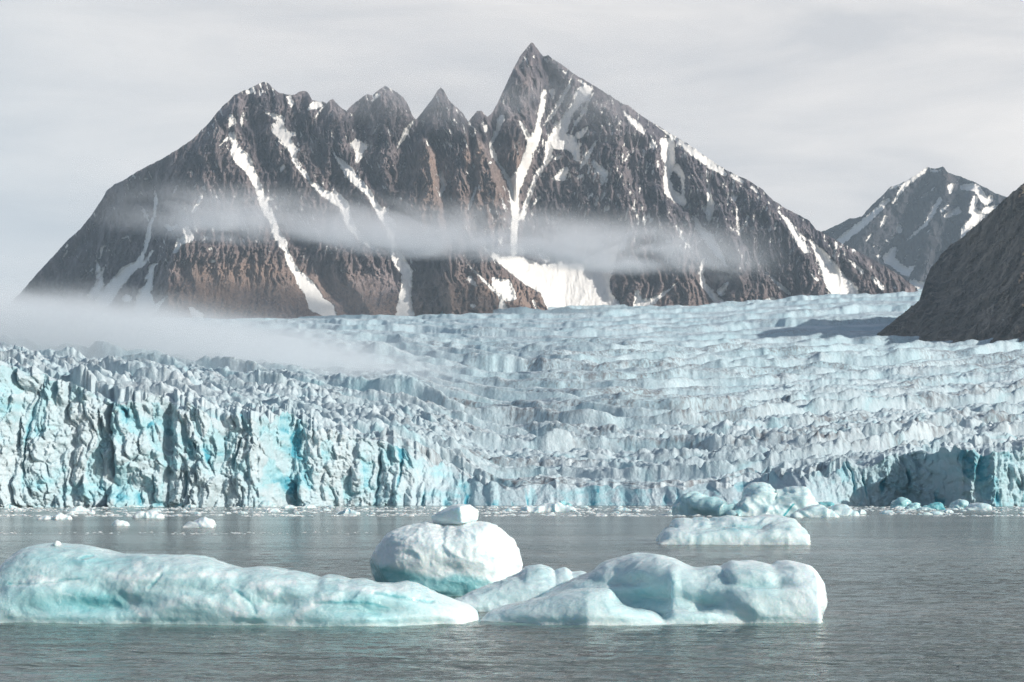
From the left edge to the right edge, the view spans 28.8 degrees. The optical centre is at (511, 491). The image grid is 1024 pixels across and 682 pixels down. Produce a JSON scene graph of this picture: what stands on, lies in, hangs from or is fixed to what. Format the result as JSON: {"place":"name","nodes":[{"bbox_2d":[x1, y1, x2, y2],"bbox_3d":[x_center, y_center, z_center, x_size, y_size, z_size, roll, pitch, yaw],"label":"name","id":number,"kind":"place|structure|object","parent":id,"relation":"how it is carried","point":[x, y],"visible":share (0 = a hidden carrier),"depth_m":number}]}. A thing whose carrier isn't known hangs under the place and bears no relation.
{"place":"outdoors","nodes":[
{"label":"outdoors","id":0,"kind":"place"},
{"bbox_2d":[0,43,917,318],"bbox_3d":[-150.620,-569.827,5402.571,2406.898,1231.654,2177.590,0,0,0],"label":"mountain","id":1,"kind":"structure","parent":0,"point":[546,183],"depth_m":4779.76},
{"bbox_2d":[0,288,1023,506],"bbox_3d":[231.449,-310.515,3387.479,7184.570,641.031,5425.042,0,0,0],"label":"glacier","id":2,"kind":"object","parent":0,"point":[835,398],"visible":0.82,"depth_m":1120.87},
{"bbox_2d":[0,505,1023,681],"bbox_3d":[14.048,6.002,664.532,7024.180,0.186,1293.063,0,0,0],"label":"water","id":3,"kind":"structure","parent":0,"point":[914,597],"depth_m":87.75},
{"bbox_2d":[4,504,17,507],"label":"brash floe","id":4,"kind":"object","parent":3,"relation":"on","point":[9,506],"visible":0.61,"depth_m":712.04},
{"bbox_2d":[37,513,71,518],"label":"ice floe","id":5,"kind":"object","parent":3,"relation":"on","point":[60,516],"visible":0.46,"depth_m":426.39},
{"bbox_2d":[67,505,89,511],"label":"brash floe","id":6,"kind":"object","parent":3,"relation":"on","point":[80,508],"visible":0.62,"depth_m":592.87},
{"bbox_2d":[111,519,129,525],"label":"ice floe","id":7,"kind":"object","parent":3,"relation":"on","point":[117,522],"visible":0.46,"depth_m":346.87},
{"bbox_2d":[132,510,164,517],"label":"ice floe","id":8,"kind":"object","parent":3,"relation":"on","point":[148,514],"visible":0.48,"depth_m":443.32},
{"bbox_2d":[184,504,196,507],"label":"brash floe","id":9,"kind":"object","parent":3,"relation":"on","point":[190,506],"visible":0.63,"depth_m":738.96},
{"bbox_2d":[182,517,215,527],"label":"ice floe","id":10,"kind":"object","parent":3,"relation":"on","point":[204,522],"visible":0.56,"depth_m":329.43},
{"bbox_2d":[0,541,478,626],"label":"iceberg","id":11,"kind":"object","parent":3,"relation":"on","point":[57,582],"visible":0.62,"depth_m":90.40},
{"bbox_2d":[258,500,276,506],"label":"growler","id":12,"kind":"object","parent":3,"relation":"on","point":[264,503],"visible":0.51,"depth_m":771.97},
{"bbox_2d":[267,508,279,511],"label":"brash floe","id":13,"kind":"object","parent":3,"relation":"on","point":[273,509],"visible":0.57,"depth_m":568.55},
{"bbox_2d":[281,505,296,507],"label":"brash floe","id":14,"kind":"object","parent":3,"relation":"on","point":[288,506],"visible":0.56,"depth_m":708.16},
{"bbox_2d":[302,504,315,507],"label":"brash floe","id":15,"kind":"object","parent":3,"relation":"on","point":[309,506],"visible":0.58,"depth_m":716.60},
{"bbox_2d":[338,508,359,514],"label":"brash floe","id":16,"kind":"object","parent":3,"relation":"on","point":[347,511],"visible":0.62,"depth_m":517.74},
{"bbox_2d":[370,521,522,595],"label":"iceberg","id":17,"kind":"object","parent":3,"relation":"on","point":[454,560],"visible":0.56,"depth_m":113.86},
{"bbox_2d":[431,504,478,525],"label":"ice block","id":18,"kind":"object","parent":17,"relation":"on","point":[458,514],"depth_m":116.14},
{"bbox_2d":[0,506,1023,534],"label":"brash ice","id":19,"kind":"structure","parent":3,"relation":"on","point":[415,514],"depth_m":563.98},
{"bbox_2d":[455,564,586,611],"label":"iceberg","id":20,"kind":"object","parent":3,"relation":"on","point":[528,582],"visible":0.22,"depth_m":100.01},
{"bbox_2d":[520,502,575,511],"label":"ice floe","id":21,"kind":"object","parent":3,"relation":"on","point":[553,507],"visible":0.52,"depth_m":589.18},
{"bbox_2d":[539,500,571,505],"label":"growler","id":22,"kind":"object","parent":3,"relation":"on","point":[563,502],"visible":0.21,"depth_m":829.45},
{"bbox_2d":[613,507,630,510],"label":"brash floe","id":23,"kind":"object","parent":3,"relation":"on","point":[621,509],"visible":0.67,"depth_m":617.50},
{"bbox_2d":[480,552,827,625],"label":"iceberg","id":24,"kind":"object","parent":3,"relation":"on","point":[637,589],"visible":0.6,"depth_m":91.31},
{"bbox_2d":[672,491,736,515],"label":"iceberg","id":25,"kind":"object","parent":3,"relation":"on","point":[692,503],"visible":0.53,"depth_m":493.15},
{"bbox_2d":[656,514,810,544],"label":"iceberg","id":26,"kind":"object","parent":3,"relation":"on","point":[767,529],"visible":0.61,"depth_m":225.03},
{"bbox_2d":[725,482,818,515],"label":"iceberg","id":27,"kind":"object","parent":3,"relation":"on","point":[759,498],"visible":0.47,"depth_m":488.05},
{"bbox_2d":[790,504,838,516],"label":"ice floe","id":28,"kind":"object","parent":3,"relation":"on","point":[818,510],"visible":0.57,"depth_m":461.74},
{"bbox_2d":[818,502,834,505],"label":"growler","id":29,"kind":"object","parent":3,"relation":"on","point":[827,503],"visible":0.28,"depth_m":798.50},
{"bbox_2d":[830,504,859,515],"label":"ice floe","id":30,"kind":"object","parent":3,"relation":"on","point":[842,509],"visible":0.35,"depth_m":486.83},
{"bbox_2d":[858,509,865,513],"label":"brash floe","id":31,"kind":"object","parent":3,"relation":"on","point":[861,511],"visible":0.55,"depth_m":522.71},
{"bbox_2d":[879,510,894,513],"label":"brash floe","id":32,"kind":"object","parent":3,"relation":"on","point":[886,511],"visible":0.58,"depth_m":533.94},
{"bbox_2d":[890,497,910,507],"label":"growler","id":33,"kind":"object","parent":3,"relation":"on","point":[902,501],"visible":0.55,"depth_m":699.59},
{"bbox_2d":[904,502,920,509],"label":"growler","id":34,"kind":"object","parent":3,"relation":"on","point":[915,505],"visible":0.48,"depth_m":659.78},
{"bbox_2d":[915,507,931,509],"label":"brash floe","id":35,"kind":"object","parent":3,"relation":"on","point":[926,508],"visible":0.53,"depth_m":639.73},
{"bbox_2d":[922,502,945,509],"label":"growler","id":36,"kind":"object","parent":3,"relation":"on","point":[937,505],"visible":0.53,"depth_m":659.42},
{"bbox_2d":[931,511,942,514],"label":"brash floe","id":37,"kind":"object","parent":3,"relation":"on","point":[935,512],"visible":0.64,"depth_m":512.67},
{"bbox_2d":[943,509,953,512],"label":"brash floe","id":38,"kind":"object","parent":3,"relation":"on","point":[948,511],"visible":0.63,"depth_m":560.02},
{"bbox_2d":[948,499,968,508],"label":"growler","id":39,"kind":"object","parent":3,"relation":"on","point":[961,503],"visible":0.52,"depth_m":689.62},
{"bbox_2d":[964,503,991,509],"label":"growler","id":40,"kind":"object","parent":3,"relation":"on","point":[978,506],"visible":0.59,"depth_m":639.68},
{"bbox_2d":[0,0,1023,310],"label":"sky","id":41,"kind":"structure","parent":0,"point":[826,107]},
{"bbox_2d":[822,167,1005,288],"bbox_3d":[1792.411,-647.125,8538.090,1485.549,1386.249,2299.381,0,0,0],"label":"distant mountain","id":42,"kind":"structure","parent":0,"point":[911,229],"depth_m":7974.65},
{"bbox_2d":[877,183,1023,342],"bbox_3d":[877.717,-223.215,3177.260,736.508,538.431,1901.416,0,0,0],"label":"dark hillside","id":43,"kind":"structure","parent":0,"point":[973,287],"depth_m":2989.45}
]}

